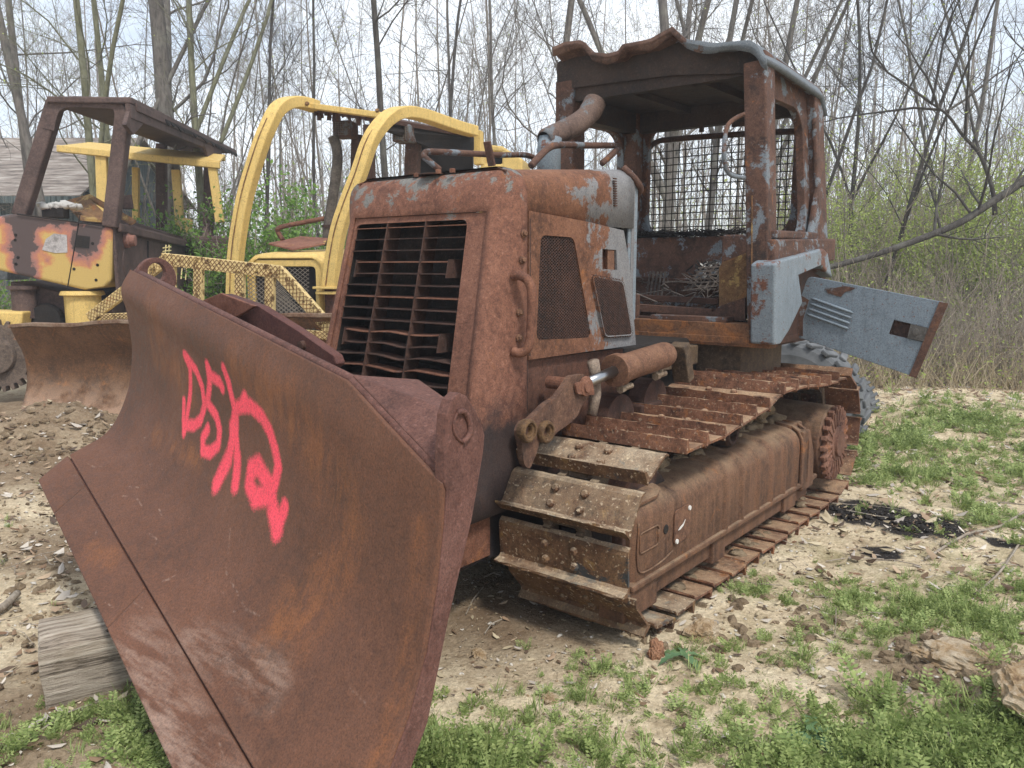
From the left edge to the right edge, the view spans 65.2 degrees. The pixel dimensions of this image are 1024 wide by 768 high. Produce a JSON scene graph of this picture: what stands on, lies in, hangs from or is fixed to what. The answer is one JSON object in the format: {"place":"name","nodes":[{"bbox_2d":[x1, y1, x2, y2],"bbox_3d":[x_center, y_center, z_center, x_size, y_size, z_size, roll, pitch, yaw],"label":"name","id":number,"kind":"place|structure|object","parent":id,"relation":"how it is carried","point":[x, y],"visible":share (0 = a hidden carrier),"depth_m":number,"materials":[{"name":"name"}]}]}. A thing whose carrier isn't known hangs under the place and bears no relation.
{"place":"outdoors","nodes":[
{"label":"outdoors","id":0,"kind":"place"},
{"bbox_2d":[0,276,1023,767],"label":"ground","id":1,"kind":"structure","parent":0,"point":[546,642],"depth_m":3.65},
{"bbox_2d":[0,528,82,644],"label":"dirt crumbs","id":2,"kind":"object","parent":1,"relation":"on","point":[49,584],"visible":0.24,"depth_m":3.98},
{"bbox_2d":[0,0,83,160],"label":"tree","id":3,"kind":"object","parent":1,"relation":"on","point":[27,102],"visible":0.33,"depth_m":18.57,"materials":[{"name":"brown plant"}]},
{"bbox_2d":[1,0,98,137],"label":"tree","id":4,"kind":"object","parent":1,"relation":"on","point":[70,115],"visible":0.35,"depth_m":25.41,"materials":[{"name":"brown plant"}]},
{"bbox_2d":[0,401,118,464],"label":"soil clods","id":5,"kind":"object","parent":1,"relation":"on","point":[50,434],"visible":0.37,"depth_m":6.43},
{"bbox_2d":[0,401,133,766],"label":"gravel","id":6,"kind":"structure","parent":1,"relation":"on","point":[19,611],"depth_m":4.41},
{"bbox_2d":[0,400,136,767],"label":"dry leaf drift","id":7,"kind":"object","parent":1,"relation":"on","point":[61,596],"visible":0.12,"depth_m":4.10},
{"bbox_2d":[1,0,150,137],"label":"tree","id":8,"kind":"object","parent":1,"relation":"on","point":[38,16],"visible":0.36,"depth_m":26.04,"materials":[{"name":"brown plant"}]},
{"bbox_2d":[38,607,133,709],"bbox_3d":[-1.304,1.007,3.246,1.054,0.276,0.279,-5,13,-29],"label":"timber block","id":9,"kind":"object","parent":1,"relation":"on","point":[79,658],"depth_m":2.95,"materials":[{"name":"grey wood"}]},
{"bbox_2d":[0,0,173,194],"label":"tree","id":10,"kind":"object","parent":1,"relation":"on","point":[98,56],"visible":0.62,"depth_m":14.47,"materials":[{"name":"brown plant"}]},
{"bbox_2d":[0,138,195,309],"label":"shed","id":11,"kind":"structure","parent":1,"relation":"on","point":[68,179],"depth_m":17.31,"materials":[{"name":"grey wood"}]},
{"bbox_2d":[0,0,218,216],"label":"tree","id":12,"kind":"object","parent":1,"relation":"on","point":[26,137],"visible":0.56,"depth_m":13.45,"materials":[{"name":"grey plant"}]},
{"bbox_2d":[25,0,197,227],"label":"tree","id":13,"kind":"object","parent":1,"relation":"on","point":[85,18],"visible":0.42,"depth_m":22.89,"materials":[{"name":"brown plant"}]},
{"bbox_2d":[0,0,233,279],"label":"tree","id":14,"kind":"object","parent":1,"relation":"on","point":[15,54],"visible":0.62,"depth_m":13.91,"materials":[{"name":"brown plant"}]},
{"bbox_2d":[0,0,234,204],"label":"tree","id":15,"kind":"object","parent":1,"relation":"on","point":[82,58],"visible":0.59,"depth_m":13.83,"materials":[{"name":"brown plant"}]},
{"bbox_2d":[0,96,236,391],"bbox_3d":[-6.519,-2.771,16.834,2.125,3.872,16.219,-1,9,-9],"label":"bulldozer","id":16,"kind":"object","parent":1,"relation":"on","point":[90,261],"visible":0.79,"depth_m":9.31,"materials":[{"name":"yellow"}]},
{"bbox_2d":[0,0,238,223],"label":"tree","id":17,"kind":"object","parent":1,"relation":"on","point":[144,185],"visible":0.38,"depth_m":16.95,"materials":[{"name":"brown plant"}]},
{"bbox_2d":[6,0,284,233],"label":"tree","id":18,"kind":"object","parent":1,"relation":"on","point":[196,122],"visible":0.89,"depth_m":14.30,"materials":[{"name":"grey plant"}]},
{"bbox_2d":[57,142,249,295],"bbox_3d":[-5.798,-2.380,13.318,2.522,3.170,1.659,-1,9,-10],"label":"loader","id":19,"kind":"object","parent":1,"relation":"on","point":[100,152],"visible":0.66,"depth_m":12.62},
{"bbox_2d":[104,2,239,181],"bbox_3d":[-11.333,-9.095,27.261,4.177,12.276,5.042,5,10,30],"label":"tree","id":20,"kind":"object","parent":1,"relation":"on","point":[143,67],"visible":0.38,"depth_m":26.48,"materials":[{"name":"brown plant"}]},
{"bbox_2d":[129,191,258,277],"bbox_3d":[-5.641,-1.809,13.590,2.416,2.870,2.781,-7,11,-39],"label":"shrub","id":21,"kind":"object","parent":1,"relation":"on","point":[171,216],"visible":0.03,"depth_m":13.09,"materials":[{"name":"green plant"}]},
{"bbox_2d":[140,0,265,234],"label":"tree","id":22,"kind":"object","parent":1,"relation":"on","point":[160,22],"visible":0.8,"depth_m":14.22,"materials":[{"name":"grey plant"}]},
{"bbox_2d":[69,0,338,235],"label":"tree","id":23,"kind":"object","parent":1,"relation":"on","point":[224,120],"visible":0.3,"depth_m":18.39,"materials":[{"name":"brown plant"}]},
{"bbox_2d":[94,0,330,244],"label":"tree","id":24,"kind":"object","parent":1,"relation":"on","point":[270,50],"visible":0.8,"depth_m":14.53,"materials":[{"name":"brown plant"}]},
{"bbox_2d":[139,200,288,296],"bbox_3d":[-5.091,-1.682,13.190,2.746,2.716,1.847,0,8,0],"label":"shrub","id":25,"kind":"object","parent":1,"relation":"on","point":[169,230],"visible":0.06,"depth_m":12.53,"materials":[{"name":"green plant"}]},
{"bbox_2d":[166,220,269,299],"bbox_3d":[-4.497,-1.433,12.620,2.135,2.410,2.437,0,8,0],"label":"shrub","id":26,"kind":"object","parent":1,"relation":"on","point":[209,281],"visible":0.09,"depth_m":12.02,"materials":[{"name":"green plant"}]},
{"bbox_2d":[145,0,333,234],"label":"tree","id":27,"kind":"object","parent":1,"relation":"on","point":[210,105],"visible":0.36,"depth_m":18.33,"materials":[{"name":"brown plant"}]},
{"bbox_2d":[175,0,305,226],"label":"tree","id":28,"kind":"object","parent":1,"relation":"on","point":[245,125],"visible":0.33,"depth_m":21.85,"materials":[{"name":"brown plant"}]},
{"bbox_2d":[7,96,483,413],"bbox_3d":[-2.535,-1.398,9.019,3.828,3.487,4.070,2,9,16],"label":"bulldozer","id":29,"kind":"object","parent":1,"relation":"on","point":[89,363],"visible":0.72,"depth_m":8.08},
{"bbox_2d":[171,0,319,218],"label":"tree","id":30,"kind":"object","parent":1,"relation":"on","point":[279,146],"visible":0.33,"depth_m":22.00,"materials":[{"name":"brown plant"}]},
{"bbox_2d":[162,158,348,298],"bbox_3d":[-3.741,-1.960,12.712,3.536,3.427,3.047,-4,9,-26],"label":"shrub","id":31,"kind":"object","parent":1,"relation":"on","point":[302,231],"visible":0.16,"depth_m":12.26,"materials":[{"name":"green plant"}]},
{"bbox_2d":[172,0,348,227],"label":"tree","id":32,"kind":"object","parent":1,"relation":"on","point":[265,74],"visible":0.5,"depth_m":17.66,"materials":[{"name":"brown plant"}]},
{"bbox_2d":[190,1,343,239],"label":"tree","id":33,"kind":"object","parent":1,"relation":"on","point":[254,94],"visible":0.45,"depth_m":21.02,"materials":[{"name":"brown plant"}]},
{"bbox_2d":[219,164,345,293],"bbox_3d":[-3.240,-1.869,12.646,2.793,3.300,2.846,-8,11,-41],"label":"shrub","id":34,"kind":"object","parent":1,"relation":"on","point":[294,234],"visible":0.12,"depth_m":12.25,"materials":[{"name":"green plant"}]},
{"bbox_2d":[216,0,349,236],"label":"tree","id":35,"kind":"object","parent":1,"relation":"on","point":[305,128],"visible":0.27,"depth_m":24.64,"materials":[{"name":"brown plant"}]},
{"bbox_2d":[195,0,391,248],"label":"tree","id":36,"kind":"object","parent":1,"relation":"on","point":[318,158],"visible":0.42,"depth_m":19.18,"materials":[{"name":"brown plant"}]},
{"bbox_2d":[231,0,398,248],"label":"tree","id":37,"kind":"object","parent":1,"relation":"on","point":[313,116],"visible":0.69,"depth_m":16.33,"materials":[{"name":"brown plant"}]},
{"bbox_2d":[265,2,392,203],"bbox_3d":[-5.748,-7.609,24.990,2.886,9.993,6.359,2,8,11],"label":"tree","id":38,"kind":"object","parent":1,"relation":"on","point":[336,75],"visible":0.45,"depth_m":25.46,"materials":[{"name":"brown plant"}]},
{"bbox_2d":[225,0,463,177],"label":"tree","id":39,"kind":"object","parent":1,"relation":"on","point":[380,107],"visible":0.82,"depth_m":11.40,"materials":[{"name":"brown plant"}]},
{"bbox_2d":[304,2,390,177],"bbox_3d":[-5.035,-7.589,26.819,5.417,9.348,3.862,-34,35,-75],"label":"tree","id":40,"kind":"object","parent":1,"relation":"on","point":[354,81],"visible":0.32,"depth_m":26.05,"materials":[{"name":"brown plant"}]},
{"bbox_2d":[303,0,427,224],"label":"tree","id":41,"kind":"object","parent":1,"relation":"on","point":[355,68],"visible":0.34,"depth_m":24.21,"materials":[{"name":"brown plant"}]},
{"bbox_2d":[323,0,526,175],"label":"tree","id":42,"kind":"object","parent":1,"relation":"on","point":[399,88],"visible":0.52,"depth_m":17.56,"materials":[{"name":"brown plant"}]},
{"bbox_2d":[322,0,536,161],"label":"tree","id":43,"kind":"object","parent":1,"relation":"on","point":[454,60],"visible":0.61,"depth_m":15.62,"materials":[{"name":"brown plant"}]},
{"bbox_2d":[297,0,576,153],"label":"tree","id":44,"kind":"object","parent":1,"relation":"on","point":[448,46],"visible":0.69,"depth_m":16.30,"materials":[{"name":"brown plant"}]},
{"bbox_2d":[363,0,574,151],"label":"tree","id":45,"kind":"object","parent":1,"relation":"on","point":[450,46],"visible":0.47,"depth_m":21.72,"materials":[{"name":"brown plant"}]},
{"bbox_2d":[397,0,547,123],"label":"tree","id":46,"kind":"object","parent":1,"relation":"on","point":[437,20],"visible":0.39,"depth_m":21.53,"materials":[{"name":"brown plant"}]},
{"bbox_2d":[38,26,947,767],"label":"bulldozer","id":47,"kind":"object","parent":1,"relation":"on","point":[560,378],"visible":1,"depth_m":3.57,"materials":[{"name":"brown metal"}]},
{"bbox_2d":[527,211,635,359],"bbox_3d":[0.371,-0.490,3.956,0.052,0.670,0.968,7,11,38],"label":"side door","id":48,"kind":"structure","parent":47,"relation":"in","point":[600,251],"depth_m":3.91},
{"bbox_2d":[641,117,796,231],"bbox_3d":[1.526,-1.539,5.900,1.559,1.060,0.050,7,11,38],"label":"rear window frame","id":49,"kind":"structure","parent":47,"relation":"in","point":[791,224],"depth_m":6.22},
{"bbox_2d":[775,73,809,231],"bbox_3d":[1.755,-1.372,5.121,0.147,1.120,1.010,7,11,38],"label":"side window frame","id":50,"kind":"structure","parent":47,"relation":"in","point":[787,95],"depth_m":5.30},
{"bbox_2d":[798,277,947,377],"bbox_3d":[2.187,-0.362,4.977,0.928,0.597,0.049,7,11,38],"label":"hanging door","id":51,"kind":"structure","parent":47,"relation":"in","point":[895,331],"depth_m":4.94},
{"bbox_2d":[420,0,577,158],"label":"tree","id":52,"kind":"object","parent":1,"relation":"on","point":[489,103],"visible":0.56,"depth_m":18.16,"materials":[{"name":"brown plant"}]},
{"bbox_2d":[429,0,580,153],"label":"tree","id":53,"kind":"object","parent":1,"relation":"on","point":[489,27],"visible":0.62,"depth_m":15.94,"materials":[{"name":"brown plant"}]},
{"bbox_2d":[481,145,529,168],"bbox_3d":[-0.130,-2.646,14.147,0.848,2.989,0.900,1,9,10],"label":"loader","id":54,"kind":"object","parent":1,"relation":"on","point":[516,163],"visible":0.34,"depth_m":13.51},
{"bbox_2d":[417,0,603,168],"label":"tree","id":55,"kind":"object","parent":1,"relation":"on","point":[526,103],"visible":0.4,"depth_m":20.46,"materials":[{"name":"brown plant"}]},
{"bbox_2d":[0,454,1022,767],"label":"pebbles","id":56,"kind":"object","parent":1,"relation":"on","point":[550,624],"visible":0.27,"depth_m":3.59,"materials":[{"name":"stone"}]},
{"bbox_2d":[0,0,1023,263],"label":"distant woods","id":57,"kind":"object","parent":1,"relation":"on","point":[298,136],"visible":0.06,"depth_m":36.87,"materials":[{"name":"grey plant"}]},
{"bbox_2d":[0,512,1023,767],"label":"wood chips","id":58,"kind":"object","parent":1,"relation":"on","point":[588,630],"visible":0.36,"depth_m":3.49,"materials":[{"name":"brown plant"}]},
{"bbox_2d":[0,380,1023,767],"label":"weeds","id":59,"kind":"object","parent":1,"relation":"on","point":[888,736],"visible":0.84,"depth_m":2.87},
{"bbox_2d":[0,385,1023,767],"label":"dry leaves","id":60,"kind":"object","parent":1,"relation":"on","point":[584,661],"visible":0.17,"depth_m":3.66,"materials":[{"name":"brown plant"}]},
{"bbox_2d":[1,2,1023,289],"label":"tall saplings","id":61,"kind":"object","parent":1,"relation":"on","point":[145,196],"visible":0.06,"depth_m":19.19,"materials":[{"name":"grey plant"}]},
{"bbox_2d":[474,0,554,153],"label":"tree","id":62,"kind":"object","parent":1,"relation":"on","point":[525,94],"visible":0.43,"depth_m":23.94,"materials":[{"name":"brown plant"}]},
{"bbox_2d":[446,0,613,151],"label":"tree","id":63,"kind":"object","parent":1,"relation":"on","point":[525,80],"visible":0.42,"depth_m":24.91,"materials":[{"name":"brown plant"}]},
{"bbox_2d":[426,0,661,167],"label":"tree","id":64,"kind":"object","parent":1,"relation":"on","point":[567,33],"visible":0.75,"depth_m":12.70,"materials":[{"name":"brown plant"}]},
{"bbox_2d":[479,0,661,226],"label":"tree","id":65,"kind":"object","parent":1,"relation":"on","point":[553,67],"visible":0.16,"depth_m":18.52,"materials":[{"name":"brown plant"}]},
{"bbox_2d":[585,0,705,227],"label":"tree","id":66,"kind":"object","parent":1,"relation":"on","point":[632,41],"visible":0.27,"depth_m":24.63,"materials":[{"name":"brown plant"}]},
{"bbox_2d":[573,0,722,230],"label":"tree","id":67,"kind":"object","parent":1,"relation":"on","point":[684,2],"visible":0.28,"depth_m":24.28,"materials":[{"name":"brown plant"}]},
{"bbox_2d":[540,0,776,236],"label":"tree","id":68,"kind":"object","parent":1,"relation":"on","point":[663,15],"visible":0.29,"depth_m":14.45,"materials":[{"name":"grey plant"}]},
{"bbox_2d":[682,617,719,643],"bbox_3d":[0.837,1.075,3.497,0.202,0.087,0.134,-7,11,-40],"label":"rock","id":69,"kind":"object","parent":1,"relation":"on","point":[703,628],"visible":0.89,"depth_m":3.46,"materials":[{"name":"stone"}]},
{"bbox_2d":[627,578,846,672],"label":"loose gravel","id":70,"kind":"structure","parent":1,"relation":"on","point":[738,604],"depth_m":3.58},
{"bbox_2d":[651,0,823,230],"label":"tree","id":71,"kind":"object","parent":1,"relation":"on","point":[739,216],"visible":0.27,"depth_m":23.45,"materials":[{"name":"brown plant"}]},
{"bbox_2d":[657,0,867,229],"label":"tree","id":72,"kind":"object","parent":1,"relation":"on","point":[718,130],"visible":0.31,"depth_m":16.45,"materials":[{"name":"brown plant"}]},
{"bbox_2d":[649,0,904,228],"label":"tree","id":73,"kind":"object","parent":1,"relation":"on","point":[815,75],"visible":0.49,"depth_m":14.98,"materials":[{"name":"grey plant"}]},
{"bbox_2d":[719,0,853,220],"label":"tree","id":74,"kind":"object","parent":1,"relation":"on","point":[767,14],"visible":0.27,"depth_m":19.83,"materials":[{"name":"brown plant"}]},
{"bbox_2d":[687,0,892,229],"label":"tree","id":75,"kind":"object","parent":1,"relation":"on","point":[790,169],"visible":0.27,"depth_m":18.96,"materials":[{"name":"brown plant"}]},
{"bbox_2d":[716,0,910,228],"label":"tree","id":76,"kind":"object","parent":1,"relation":"on","point":[825,100],"visible":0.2,"depth_m":19.65,"materials":[{"name":"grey plant"}]},
{"bbox_2d":[734,0,917,229],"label":"tree","id":77,"kind":"object","parent":1,"relation":"on","point":[840,70],"visible":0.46,"depth_m":16.80,"materials":[{"name":"grey plant"}]},
{"bbox_2d":[781,340,871,445],"bbox_3d":[2.612,0.204,7.412,1.261,1.261,0.420,7,11,38],"label":"tyre","id":78,"kind":"object","parent":1,"relation":"on","point":[805,352],"visible":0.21,"depth_m":7.09,"materials":[{"name":"rubber"}]},
{"bbox_2d":[724,0,935,215],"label":"tree","id":79,"kind":"object","parent":1,"relation":"on","point":[842,148],"visible":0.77,"depth_m":12.16,"materials":[{"name":"grey plant"}]},
{"bbox_2d":[734,0,941,232],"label":"tree","id":80,"kind":"object","parent":1,"relation":"on","point":[869,84],"visible":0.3,"depth_m":25.63,"materials":[{"name":"grey plant"}]},
{"bbox_2d":[776,119,917,285],"bbox_3d":[5.762,-2.794,15.098,4.071,4.290,3.136,-5,10,-30],"label":"shrub","id":81,"kind":"object","parent":1,"relation":"on","point":[871,186],"visible":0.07,"depth_m":15.10,"materials":[{"name":"green plant"}]},
{"bbox_2d":[726,0,975,211],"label":"tree","id":82,"kind":"object","parent":1,"relation":"on","point":[876,69],"visible":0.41,"depth_m":19.77,"materials":[{"name":"grey plant"}]},
{"bbox_2d":[737,145,967,360],"bbox_3d":[5.613,-2.182,13.754,3.759,3.569,4.190,0,8,0],"label":"shrub","id":83,"kind":"object","parent":1,"relation":"on","point":[842,238],"visible":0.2,"depth_m":12.98,"materials":[{"name":"green plant"}]},
{"bbox_2d":[692,54,1023,348],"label":"tall brush","id":84,"kind":"object","parent":1,"relation":"on","point":[924,242],"visible":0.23,"depth_m":12.41,"materials":[{"name":"green plant"}]},
{"bbox_2d":[699,0,1019,257],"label":"tree","id":85,"kind":"object","parent":1,"relation":"on","point":[854,170],"visible":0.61,"depth_m":13.26,"materials":[{"name":"grey plant"}]},
{"bbox_2d":[829,504,899,520],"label":"charred crumbs","id":86,"kind":"object","parent":1,"relation":"on","point":[849,516],"visible":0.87,"depth_m":5.17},
{"bbox_2d":[776,140,1015,304],"bbox_3d":[6.769,-2.402,14.556,4.256,3.769,3.264,7,11,39],"label":"shrub","id":87,"kind":"object","parent":1,"relation":"on","point":[912,178],"visible":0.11,"depth_m":13.68,"materials":[{"name":"green plant"}]},
{"bbox_2d":[787,0,1022,290],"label":"tree","id":88,"kind":"object","parent":1,"relation":"on","point":[917,186],"visible":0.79,"depth_m":11.82,"materials":[{"name":"grey plant"}]},
{"bbox_2d":[787,168,1023,359],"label":"shrub","id":89,"kind":"object","parent":1,"relation":"on","point":[914,247],"visible":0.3,"depth_m":12.68,"materials":[{"name":"green plant"}]},
{"bbox_2d":[788,383,1023,603],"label":"fallen leaves","id":90,"kind":"object","parent":1,"relation":"on","point":[826,516],"visible":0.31,"depth_m":5.02,"materials":[{"name":"brown plant"}]},
{"bbox_2d":[859,0,987,217],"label":"tree","id":91,"kind":"object","parent":1,"relation":"on","point":[938,37],"visible":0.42,"depth_m":19.21,"materials":[{"name":"grey plant"}]},
{"bbox_2d":[889,520,957,532],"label":"charcoal bits","id":92,"kind":"object","parent":1,"relation":"on","point":[921,526],"visible":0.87,"depth_m":4.91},
{"bbox_2d":[825,117,1023,282],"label":"shrub","id":93,"kind":"object","parent":1,"relation":"on","point":[942,143],"visible":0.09,"depth_m":15.08,"materials":[{"name":"green plant"}]},
{"bbox_2d":[827,211,1023,389],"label":"brush thicket","id":94,"kind":"object","parent":1,"relation":"on","point":[1007,335],"visible":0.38,"depth_m":10.31,"materials":[{"name":"beige plant"}]},
{"bbox_2d":[830,0,1023,269],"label":"leaning tree","id":95,"kind":"object","parent":1,"relation":"on","point":[981,208],"visible":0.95,"depth_m":10.59,"materials":[{"name":"grey plant"}]},
{"bbox_2d":[789,0,1023,214],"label":"crooked tree","id":96,"kind":"object","parent":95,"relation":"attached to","point":[976,148],"visible":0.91,"depth_m":10.56,"materials":[{"name":"grey plant"}]},
{"bbox_2d":[833,323,1023,393],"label":"dry brush","id":97,"kind":"object","parent":1,"relation":"on","point":[926,375],"visible":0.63,"depth_m":9.75,"materials":[{"name":"plant"}]},
{"bbox_2d":[847,0,1023,262],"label":"tree","id":98,"kind":"object","parent":1,"relation":"on","point":[988,66],"visible":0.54,"depth_m":16.15,"materials":[{"name":"grey plant"}]},
{"bbox_2d":[872,0,1023,234],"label":"tree","id":99,"kind":"object","parent":1,"relation":"on","point":[972,66],"visible":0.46,"depth_m":23.03,"materials":[{"name":"grey plant"}]},
{"bbox_2d":[877,631,1023,705],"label":"sandy clods","id":100,"kind":"object","parent":1,"relation":"on","point":[902,643],"visible":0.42,"depth_m":3.04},
{"bbox_2d":[879,91,1023,330],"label":"shrub","id":101,"kind":"object","parent":1,"relation":"on","point":[1011,173],"visible":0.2,"depth_m":13.53,"materials":[{"name":"green plant"}]},
{"bbox_2d":[891,0,1023,244],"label":"tree","id":102,"kind":"object","parent":1,"relation":"on","point":[964,95],"visible":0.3,"depth_m":25.60,"materials":[{"name":"grey plant"}]},
{"bbox_2d":[895,114,1023,351],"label":"shrub","id":103,"kind":"object","parent":1,"relation":"on","point":[1019,162],"visible":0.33,"depth_m":13.01,"materials":[{"name":"green plant"}]},
{"bbox_2d":[909,637,1015,676],"bbox_3d":[1.714,1.030,3.024,0.379,0.076,0.242,4,10,27],"label":"rock","id":104,"kind":"object","parent":1,"relation":"on","point":[950,655],"visible":0.7,"depth_m":3.00,"materials":[{"name":"stone"}]},
{"bbox_2d":[942,16,1023,234],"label":"tree","id":105,"kind":"object","parent":1,"relation":"on","point":[1000,124],"visible":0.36,"depth_m":26.38,"materials":[{"name":"grey plant"}]},
{"bbox_2d":[990,660,1023,719],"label":"rock","id":106,"kind":"object","parent":1,"relation":"on","point":[1009,678],"visible":0.97,"depth_m":2.69,"materials":[{"name":"stone"}]},
{"bbox_2d":[0,0,1023,252],"label":"sky","id":107,"kind":"structure","parent":0,"point":[407,25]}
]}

